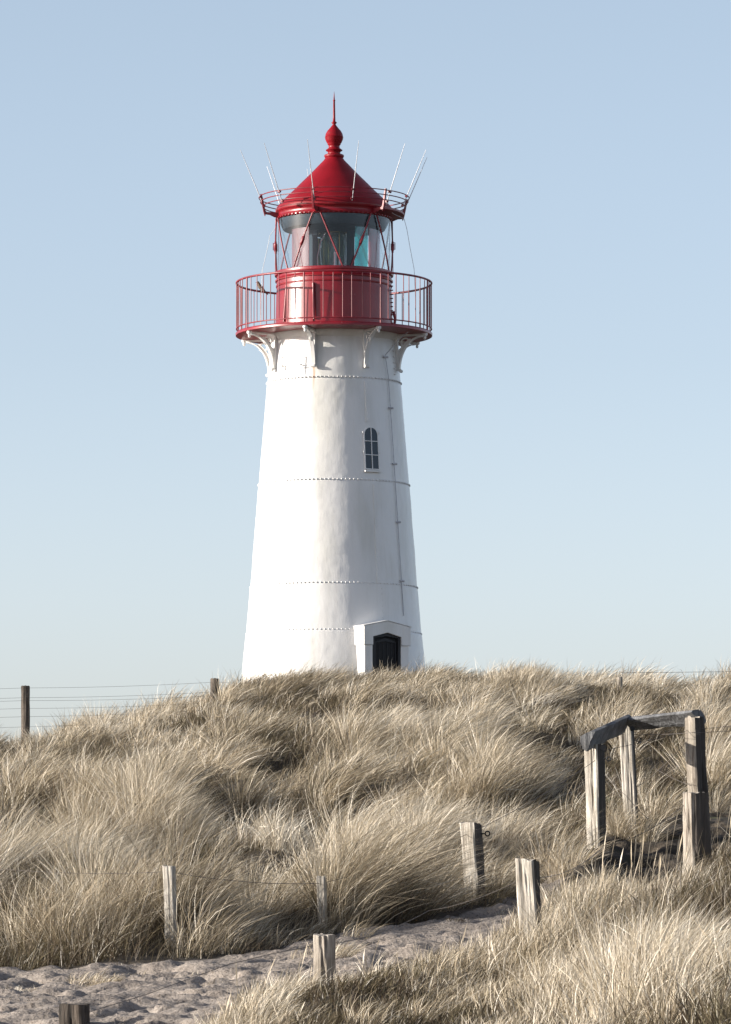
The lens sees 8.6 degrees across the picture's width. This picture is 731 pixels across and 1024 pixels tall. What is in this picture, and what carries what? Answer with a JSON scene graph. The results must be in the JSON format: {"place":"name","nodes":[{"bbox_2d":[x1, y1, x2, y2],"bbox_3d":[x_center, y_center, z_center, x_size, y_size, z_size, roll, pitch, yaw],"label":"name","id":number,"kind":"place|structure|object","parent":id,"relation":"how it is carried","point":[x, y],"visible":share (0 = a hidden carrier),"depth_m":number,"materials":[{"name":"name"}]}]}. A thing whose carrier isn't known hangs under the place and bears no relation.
{"place":"outdoors","nodes":[
{"label":"outdoors","id":0,"kind":"place"},
{"bbox_2d":[0,656,730,1023],"bbox_3d":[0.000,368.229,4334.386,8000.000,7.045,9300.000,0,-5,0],"label":"dune ground","id":1,"kind":"structure","parent":0,"point":[146,959],"depth_m":43.83,"materials":[{"name":"beige plant"}]},
{"bbox_2d":[21,685,29,742],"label":"fence post","id":2,"kind":"object","parent":1,"relation":"on","point":[25,713],"visible":0.53,"depth_m":69.47,"materials":[{"name":"wood"}]},
{"bbox_2d":[162,866,177,945],"bbox_3d":[-1.342,2.950,33.620,0.114,1.021,0.084,-1,-5,13],"label":"fence post","id":3,"kind":"object","parent":1,"relation":"on","point":[168,875],"visible":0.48,"depth_m":33.61,"materials":[{"name":"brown wood"}]},
{"bbox_2d":[5,761,593,883],"bbox_3d":[-0.006,2.241,35.819,6.030,1.005,1.498,4,-6,-40],"label":"fence wire","id":4,"kind":"object","parent":3,"relation":"attached to","point":[286,883],"visible":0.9,"depth_m":34.42,"materials":[{"name":"grey metal"}]},
{"bbox_2d":[210,678,218,707],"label":"fence post","id":5,"kind":"object","parent":1,"relation":"on","point":[215,684],"visible":0.22,"depth_m":70.98,"materials":[{"name":"wood"}]},
{"bbox_2d":[0,711,182,717],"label":"fence wire","id":6,"kind":"object","parent":5,"relation":"attached to","point":[83,715],"visible":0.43,"depth_m":69.59,"materials":[{"name":"grey metal"}]},
{"bbox_2d":[0,692,204,698],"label":"fence wire","id":7,"kind":"object","parent":5,"relation":"attached to","point":[102,696],"visible":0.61,"depth_m":70.08,"materials":[{"name":"grey metal"}]},
{"bbox_2d":[18,703,200,708],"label":"fence wire","id":8,"kind":"object","parent":5,"relation":"attached to","point":[100,707],"visible":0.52,"depth_m":70.04,"materials":[{"name":"grey metal"}]},
{"bbox_2d":[3,682,222,688],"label":"fence wire","id":9,"kind":"object","parent":5,"relation":"attached to","point":[116,686],"visible":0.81,"depth_m":70.20,"materials":[{"name":"grey metal"}]},
{"bbox_2d":[24,696,202,700],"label":"fence wire","id":10,"kind":"object","parent":5,"relation":"attached to","point":[75,700],"visible":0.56,"depth_m":69.74,"materials":[{"name":"grey metal"}]},
{"bbox_2d":[316,876,327,928],"bbox_3d":[-0.303,2.951,34.775,0.082,0.711,0.066,-2,-5,20],"label":"fence post","id":11,"kind":"object","parent":1,"relation":"on","point":[321,887],"visible":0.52,"depth_m":34.77,"materials":[{"name":"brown wood"}]},
{"bbox_2d":[236,94,432,681],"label":"lighthouse","id":12,"kind":"object","parent":1,"relation":"on","point":[333,579],"visible":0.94,"depth_m":99.28,"materials":[{"name":"white paint"}]},
{"bbox_2d":[255,281,267,294],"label":"bird","id":13,"kind":"object","parent":12,"relation":"on","point":[258,284],"visible":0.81,"depth_m":102.04},
{"bbox_2d":[286,282,312,321],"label":"drum door","id":14,"kind":"structure","parent":12,"relation":"in","point":[308,285],"depth_m":99.71,"materials":[{"name":"red paint"}]},
{"bbox_2d":[362,427,381,472],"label":"window","id":15,"kind":"structure","parent":12,"relation":"in","point":[371,452],"depth_m":99.15,"materials":[{"name":"grey glass"}]},
{"bbox_2d":[6,788,730,1023],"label":"foreground grass","id":16,"kind":"structure","parent":1,"relation":"on","point":[606,951],"depth_m":24.18,"materials":[{"name":"beige plant"}]},
{"bbox_2d":[459,822,489,902],"bbox_3d":[0.823,2.701,36.689,0.208,0.735,0.156,-4,-6,36],"label":"fence post","id":17,"kind":"object","parent":1,"relation":"on","point":[467,827],"visible":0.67,"depth_m":36.66,"materials":[{"name":"grey wood"}]},
{"bbox_2d":[515,858,542,937],"bbox_3d":[1.072,2.735,31.280,0.183,1.022,0.158,-2,-5,26],"label":"fence post","id":18,"kind":"object","parent":1,"relation":"on","point":[527,875],"visible":0.44,"depth_m":31.25,"materials":[{"name":"grey wood"}]},
{"bbox_2d":[336,882,514,943],"bbox_3d":[0.180,2.488,30.501,0.572,0.419,2.247,-3,-6,32],"label":"fence wire","id":19,"kind":"object","parent":18,"relation":"attached to","point":[425,912],"visible":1,"depth_m":31.27,"materials":[{"name":"grey metal"}]},
{"bbox_2d":[617,677,622,689],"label":"fence post","id":20,"kind":"object","parent":1,"relation":"on","point":[620,679],"visible":0.27,"depth_m":70.01,"materials":[{"name":"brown wood"}]},
{"bbox_2d":[633,671,730,672],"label":"fence wire","id":21,"kind":"object","parent":20,"relation":"attached to","point":[654,672],"visible":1,"depth_m":70.17,"materials":[{"name":"grey metal"}]},
{"bbox_2d":[682,792,711,874],"bbox_3d":[2.330,2.397,34.221,0.181,0.870,0.176,3,-6,-28],"label":"fence post","id":22,"kind":"object","parent":1,"relation":"on","point":[696,820],"visible":0.56,"depth_m":34.17,"materials":[{"name":"grey wood"}]},
{"bbox_2d":[540,805,683,877],"bbox_3d":[1.480,2.209,32.860,0.437,0.546,3.112,-2,-5,21],"label":"fence wire","id":23,"kind":"object","parent":22,"relation":"attached to","point":[612,844],"visible":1,"depth_m":33.96,"materials":[{"name":"grey metal"}]},
{"bbox_2d":[0,804,730,1023],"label":"sand path","id":24,"kind":"structure","parent":0,"point":[180,1002],"depth_m":31.72,"materials":[{"name":"beige sand"}]},
{"bbox_2d":[59,1003,89,1023],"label":"fence post","id":25,"kind":"object","parent":24,"relation":"on","point":[74,1013],"visible":1,"depth_m":26.80,"materials":[{"name":"wood"}]},
{"bbox_2d":[90,946,310,1011],"bbox_3d":[-1.022,2.696,28.107,0.152,0.384,2.724,-3,-6,28],"label":"fence wire","id":26,"kind":"object","parent":25,"relation":"attached to","point":[198,975],"visible":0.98,"depth_m":28.27,"materials":[{"name":"grey metal"}]},
{"bbox_2d":[313,933,336,981],"bbox_3d":[-0.242,2.949,29.356,0.150,0.822,0.145,0,-5,0],"label":"fence post","id":27,"kind":"object","parent":24,"relation":"on","point":[324,953],"visible":0.46,"depth_m":29.32,"materials":[{"name":"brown wood"}]},
{"bbox_2d":[580,710,707,848],"bbox_3d":[2.287,2.360,38.868,0.872,1.576,1.525,-1,-5,17],"label":"timber frame","id":28,"kind":"object","parent":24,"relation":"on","point":[623,728],"visible":0.72,"depth_m":38.93,"materials":[{"name":"grey wood"}]},
{"bbox_2d":[632,743,691,785],"bbox_3d":[2.371,2.026,39.093,0.213,0.370,0.932,1,-5,-15],"label":"fence wire","id":29,"kind":"object","parent":28,"relation":"attached to","point":[660,771],"visible":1,"depth_m":39.38,"materials":[{"name":"grey metal"}]},
{"bbox_2d":[639,741,686,785],"bbox_3d":[2.381,2.026,39.217,0.022,0.328,1.149,1,-5,-16],"label":"fence wire","id":30,"kind":"object","parent":28,"relation":"attached to","point":[662,766],"visible":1,"depth_m":39.18,"materials":[{"name":"grey metal"}]},
{"bbox_2d":[603,726,728,750],"bbox_3d":[2.455,1.793,38.755,1.333,0.243,0.354,2,-5,-17],"label":"fence wire","id":31,"kind":"object","parent":28,"relation":"attached to","point":[661,737],"visible":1,"depth_m":38.75,"materials":[{"name":"grey metal"}]},
{"bbox_2d":[632,731,724,734],"bbox_3d":[2.512,1.757,38.943,1.206,0.047,0.490,-3,-6,35],"label":"fence wire","id":32,"kind":"object","parent":28,"relation":"attached to","point":[676,733],"visible":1,"depth_m":38.98,"materials":[{"name":"grey metal"}]},
{"bbox_2d":[0,0,730,741],"label":"sky","id":33,"kind":"structure","parent":0,"point":[567,402],"materials":[{"name":"blue"}]}
]}

